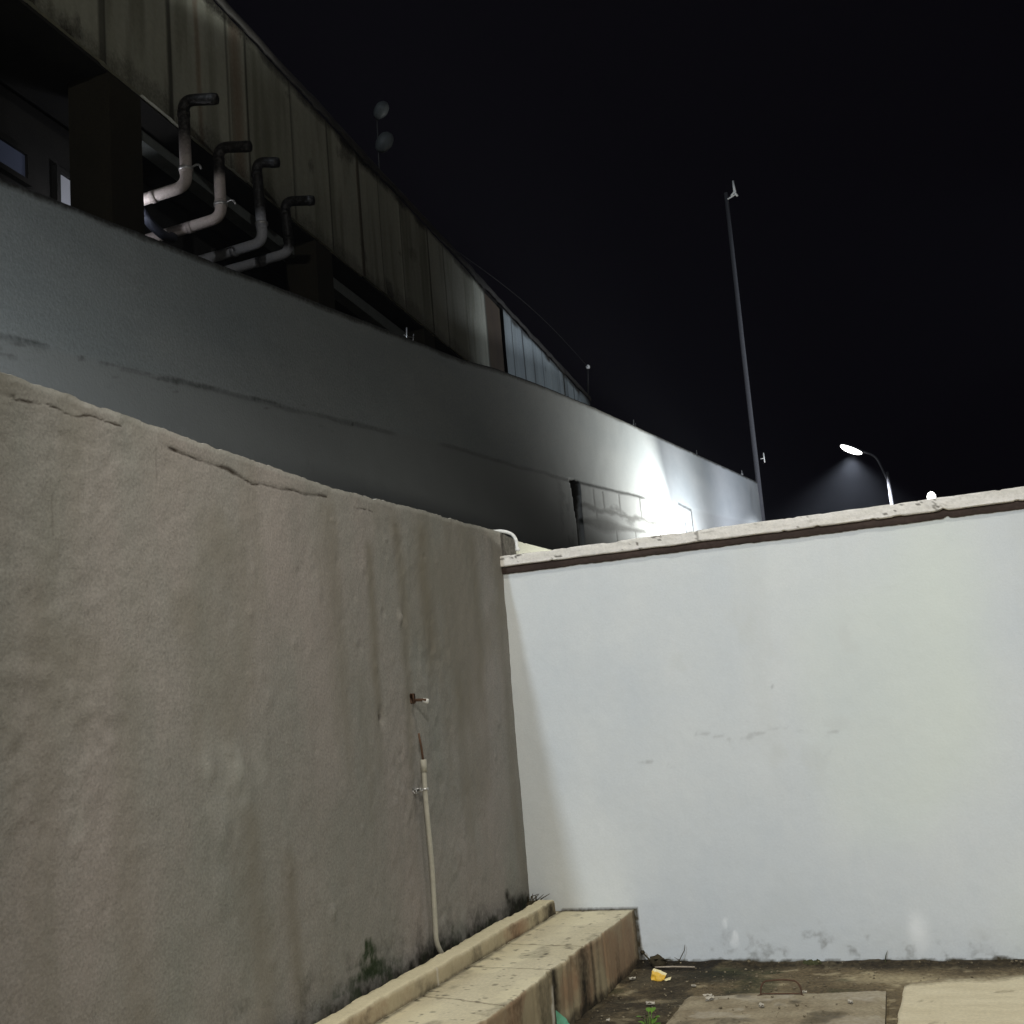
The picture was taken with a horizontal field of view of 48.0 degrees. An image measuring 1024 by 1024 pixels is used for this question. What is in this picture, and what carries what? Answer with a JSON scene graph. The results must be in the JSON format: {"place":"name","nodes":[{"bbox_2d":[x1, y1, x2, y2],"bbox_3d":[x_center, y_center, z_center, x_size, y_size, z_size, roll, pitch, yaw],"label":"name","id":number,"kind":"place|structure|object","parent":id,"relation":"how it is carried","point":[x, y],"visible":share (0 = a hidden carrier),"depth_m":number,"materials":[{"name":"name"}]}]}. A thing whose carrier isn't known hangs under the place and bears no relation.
{"place":"outdoors","nodes":[
{"label":"outdoors","id":0,"kind":"place"},
{"bbox_2d":[0,178,761,549],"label":"tall wall","id":1,"kind":"structure","parent":0,"point":[100,312],"depth_m":8.12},
{"bbox_2d":[526,894,548,906],"bbox_3d":[0.143,2.351,6.859,0.136,0.139,0.145,-8,-10,20],"label":"twig heap","id":2,"kind":"object","parent":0,"point":[531,901],"visible":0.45,"depth_m":6.87,"materials":[{"name":"brown plant"}]},
{"bbox_2d":[213,0,1023,520],"label":"sky","id":3,"kind":"structure","parent":0,"point":[584,155],"materials":[{"name":"black"}]},
{"bbox_2d":[575,959,1023,1023],"bbox_3d":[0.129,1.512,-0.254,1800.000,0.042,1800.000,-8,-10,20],"label":"ground","id":4,"kind":"structure","parent":0,"point":[679,987],"depth_m":6.02,"materials":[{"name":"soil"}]},
{"bbox_2d":[0,372,550,1023],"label":"boundary wall","id":5,"kind":"structure","parent":4,"relation":"on","point":[218,668],"depth_m":4.38,"materials":[{"name":"grey concrete"}]},
{"bbox_2d":[410,693,428,703],"bbox_3d":[-0.475,0.953,5.871,0.100,0.057,0.029,-7,-10,13],"label":"wall hook","id":6,"kind":"object","parent":5,"relation":"attached to","point":[413,700],"depth_m":5.87,"materials":[{"name":"metal"}]},
{"bbox_2d":[412,733,443,953],"bbox_3d":[-0.472,1.650,5.600,0.094,1.115,0.455,-8,-10,20],"label":"wall conduit","id":7,"kind":"object","parent":5,"relation":"attached to","point":[423,763],"depth_m":5.72,"materials":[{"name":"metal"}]},
{"bbox_2d":[495,529,519,550],"bbox_3d":[-0.040,0.186,7.442,0.180,0.157,0.038,-7,-10,10],"label":"bent pipe","id":8,"kind":"object","parent":5,"relation":"attached to","point":[517,548],"visible":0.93,"depth_m":7.43,"materials":[{"name":"white plastic"}]},
{"bbox_2d":[0,0,590,404],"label":"warehouse","id":9,"kind":"structure","parent":4,"relation":"on","point":[93,93],"depth_m":12.17,"materials":[{"name":"paint"}]},
{"bbox_2d":[0,132,31,187],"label":"window","id":10,"kind":"structure","parent":9,"relation":"in","point":[15,160],"depth_m":9.74,"materials":[{"name":"glass"}]},
{"bbox_2d":[51,165,70,205],"bbox_3d":[-4.004,-2.872,10.509,0.060,0.390,0.560,-7,-10,15],"label":"window","id":11,"kind":"structure","parent":9,"relation":"in","point":[60,178],"depth_m":10.29,"materials":[{"name":"glass"}]},
{"bbox_2d":[144,206,177,242],"bbox_3d":[-3.322,-2.690,10.789,0.137,0.258,0.630,-8,-10,16],"label":"hose","id":12,"kind":"object","parent":9,"relation":"attached to","point":[154,227],"visible":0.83,"depth_m":10.69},
{"bbox_2d":[144,93,218,205],"bbox_3d":[-3.306,-3.260,10.512,1.382,1.014,0.135,-7,-10,14],"label":"vent pipe","id":13,"kind":"object","parent":9,"relation":"attached to","point":[182,184],"visible":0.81,"depth_m":10.39,"materials":[{"name":"grey plastic"}]},
{"bbox_2d":[145,140,252,241],"bbox_3d":[-3.133,-3.063,11.074,1.382,0.894,0.135,-7,-10,14],"label":"vent pipe","id":14,"kind":"object","parent":9,"relation":"attached to","point":[221,202],"visible":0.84,"depth_m":10.96,"materials":[{"name":"grey plastic"}]},
{"bbox_2d":[199,157,279,261],"bbox_3d":[-2.966,-3.082,11.893,1.296,1.024,0.180,-8,-10,16],"label":"vent pipe","id":15,"kind":"object","parent":9,"relation":"attached to","point":[258,241],"visible":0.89,"depth_m":11.76,"materials":[{"name":"grey plastic"}]},
{"bbox_2d":[225,195,314,271],"bbox_3d":[-2.752,-2.978,12.482,1.386,0.738,0.171,-8,-10,19],"label":"vent pipe","id":16,"kind":"object","parent":9,"relation":"attached to","point":[286,250],"visible":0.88,"depth_m":12.35,"materials":[{"name":"grey plastic"}]},
{"bbox_2d":[374,101,393,168],"bbox_3d":[-1.845,-5.297,16.562,0.287,1.294,0.245,-8,-10,20],"label":"roof mast","id":17,"kind":"object","parent":9,"relation":"attached to","point":[384,142],"visible":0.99,"depth_m":16.53,"materials":[{"name":"black metal"}]},
{"bbox_2d":[457,251,589,396],"bbox_3d":[0.547,-4.099,24.576,0.159,0.896,10.824,-7,-10,15],"label":"service wire","id":18,"kind":"object","parent":9,"relation":"attached to","point":[587,366],"visible":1,"depth_m":26.19,"materials":[{"name":"black plastic"}]},
{"bbox_2d":[315,900,638,1023],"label":"concrete ledge","id":19,"kind":"object","parent":4,"relation":"on","point":[540,962],"visible":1,"depth_m":5.53,"materials":[{"name":"beige concrete"}]},
{"bbox_2d":[556,1011,568,1023],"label":"plastic scrap","id":20,"kind":"object","parent":4,"relation":"on","point":[560,1018],"visible":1,"depth_m":5.34,"materials":[{"name":"green plastic"}]},
{"bbox_2d":[636,1007,659,1023],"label":"weed","id":21,"kind":"object","parent":4,"relation":"on","point":[649,1009],"visible":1,"depth_m":5.32,"materials":[{"name":"green plant"}]},
{"bbox_2d":[640,950,670,967],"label":"dead leaves","id":22,"kind":"object","parent":4,"relation":"on","point":[657,960],"visible":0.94,"depth_m":6.58,"materials":[{"name":"brown plant"}]},
{"bbox_2d":[651,968,670,980],"bbox_3d":[0.816,2.533,6.290,0.108,0.058,0.057,-8,-10,20],"label":"wrapper","id":23,"kind":"object","parent":4,"relation":"on","point":[658,975],"visible":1,"depth_m":6.29,"materials":[{"name":"yellow plastic"}]},
{"bbox_2d":[655,966,694,967],"bbox_3d":[0.920,2.573,6.497,0.231,0.013,0.014,-8,-10,19],"label":"straw","id":24,"kind":"object","parent":4,"relation":"on","point":[674,966],"visible":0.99,"depth_m":6.49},
{"bbox_2d":[724,180,764,520],"bbox_3d":[5.485,-1.218,25.359,0.446,12.951,0.136,-12,-12,35],"label":"tall pole","id":25,"kind":"object","parent":4,"relation":"on","point":[747,386],"visible":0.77,"depth_m":25.77,"materials":[{"name":"grey metal"}]},
{"bbox_2d":[500,486,1023,962],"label":"white wall","id":26,"kind":"structure","parent":4,"relation":"on","point":[798,738],"depth_m":6.56,"materials":[{"name":"paint"}]},
{"bbox_2d":[666,979,886,1023],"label":"cover slab","id":27,"kind":"object","parent":4,"relation":"on","point":[867,1007],"depth_m":5.36,"materials":[{"name":"concrete"}]},
{"bbox_2d":[705,995,713,1000],"bbox_3d":[0.966,2.374,5.614,0.055,0.014,0.030,2,-12,-36],"label":"paper scrap","id":28,"kind":"object","parent":27,"relation":"on","point":[708,998],"visible":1,"depth_m":5.61,"materials":[{"name":"white paper"}]},
{"bbox_2d":[803,959,821,964],"bbox_3d":[1.654,2.497,6.336,0.114,0.062,0.047,-8,-10,20],"label":"moss lump","id":29,"kind":"object","parent":4,"relation":"on","point":[811,962],"visible":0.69,"depth_m":6.32,"materials":[{"name":"green plant"}]},
{"bbox_2d":[840,443,893,504],"bbox_3d":[7.285,1.595,22.491,0.888,6.171,0.243,-8,-10,15],"label":"street lamp","id":30,"kind":"object","parent":4,"relation":"on","point":[851,449],"visible":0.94,"depth_m":22.91,"materials":[{"name":"white metal"}]},
{"bbox_2d":[926,491,935,498],"bbox_3d":[11.969,2.498,31.692,0.243,6.171,0.888,-8,-10,15],"label":"street lamp","id":31,"kind":"object","parent":4,"relation":"on","point":[930,494],"visible":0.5,"depth_m":31.83,"materials":[{"name":"white"}]},
{"bbox_2d":[898,975,1023,1023],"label":"paving","id":32,"kind":"structure","parent":0,"point":[993,1000],"depth_m":5.34,"materials":[{"name":"beige concrete"}]}
]}

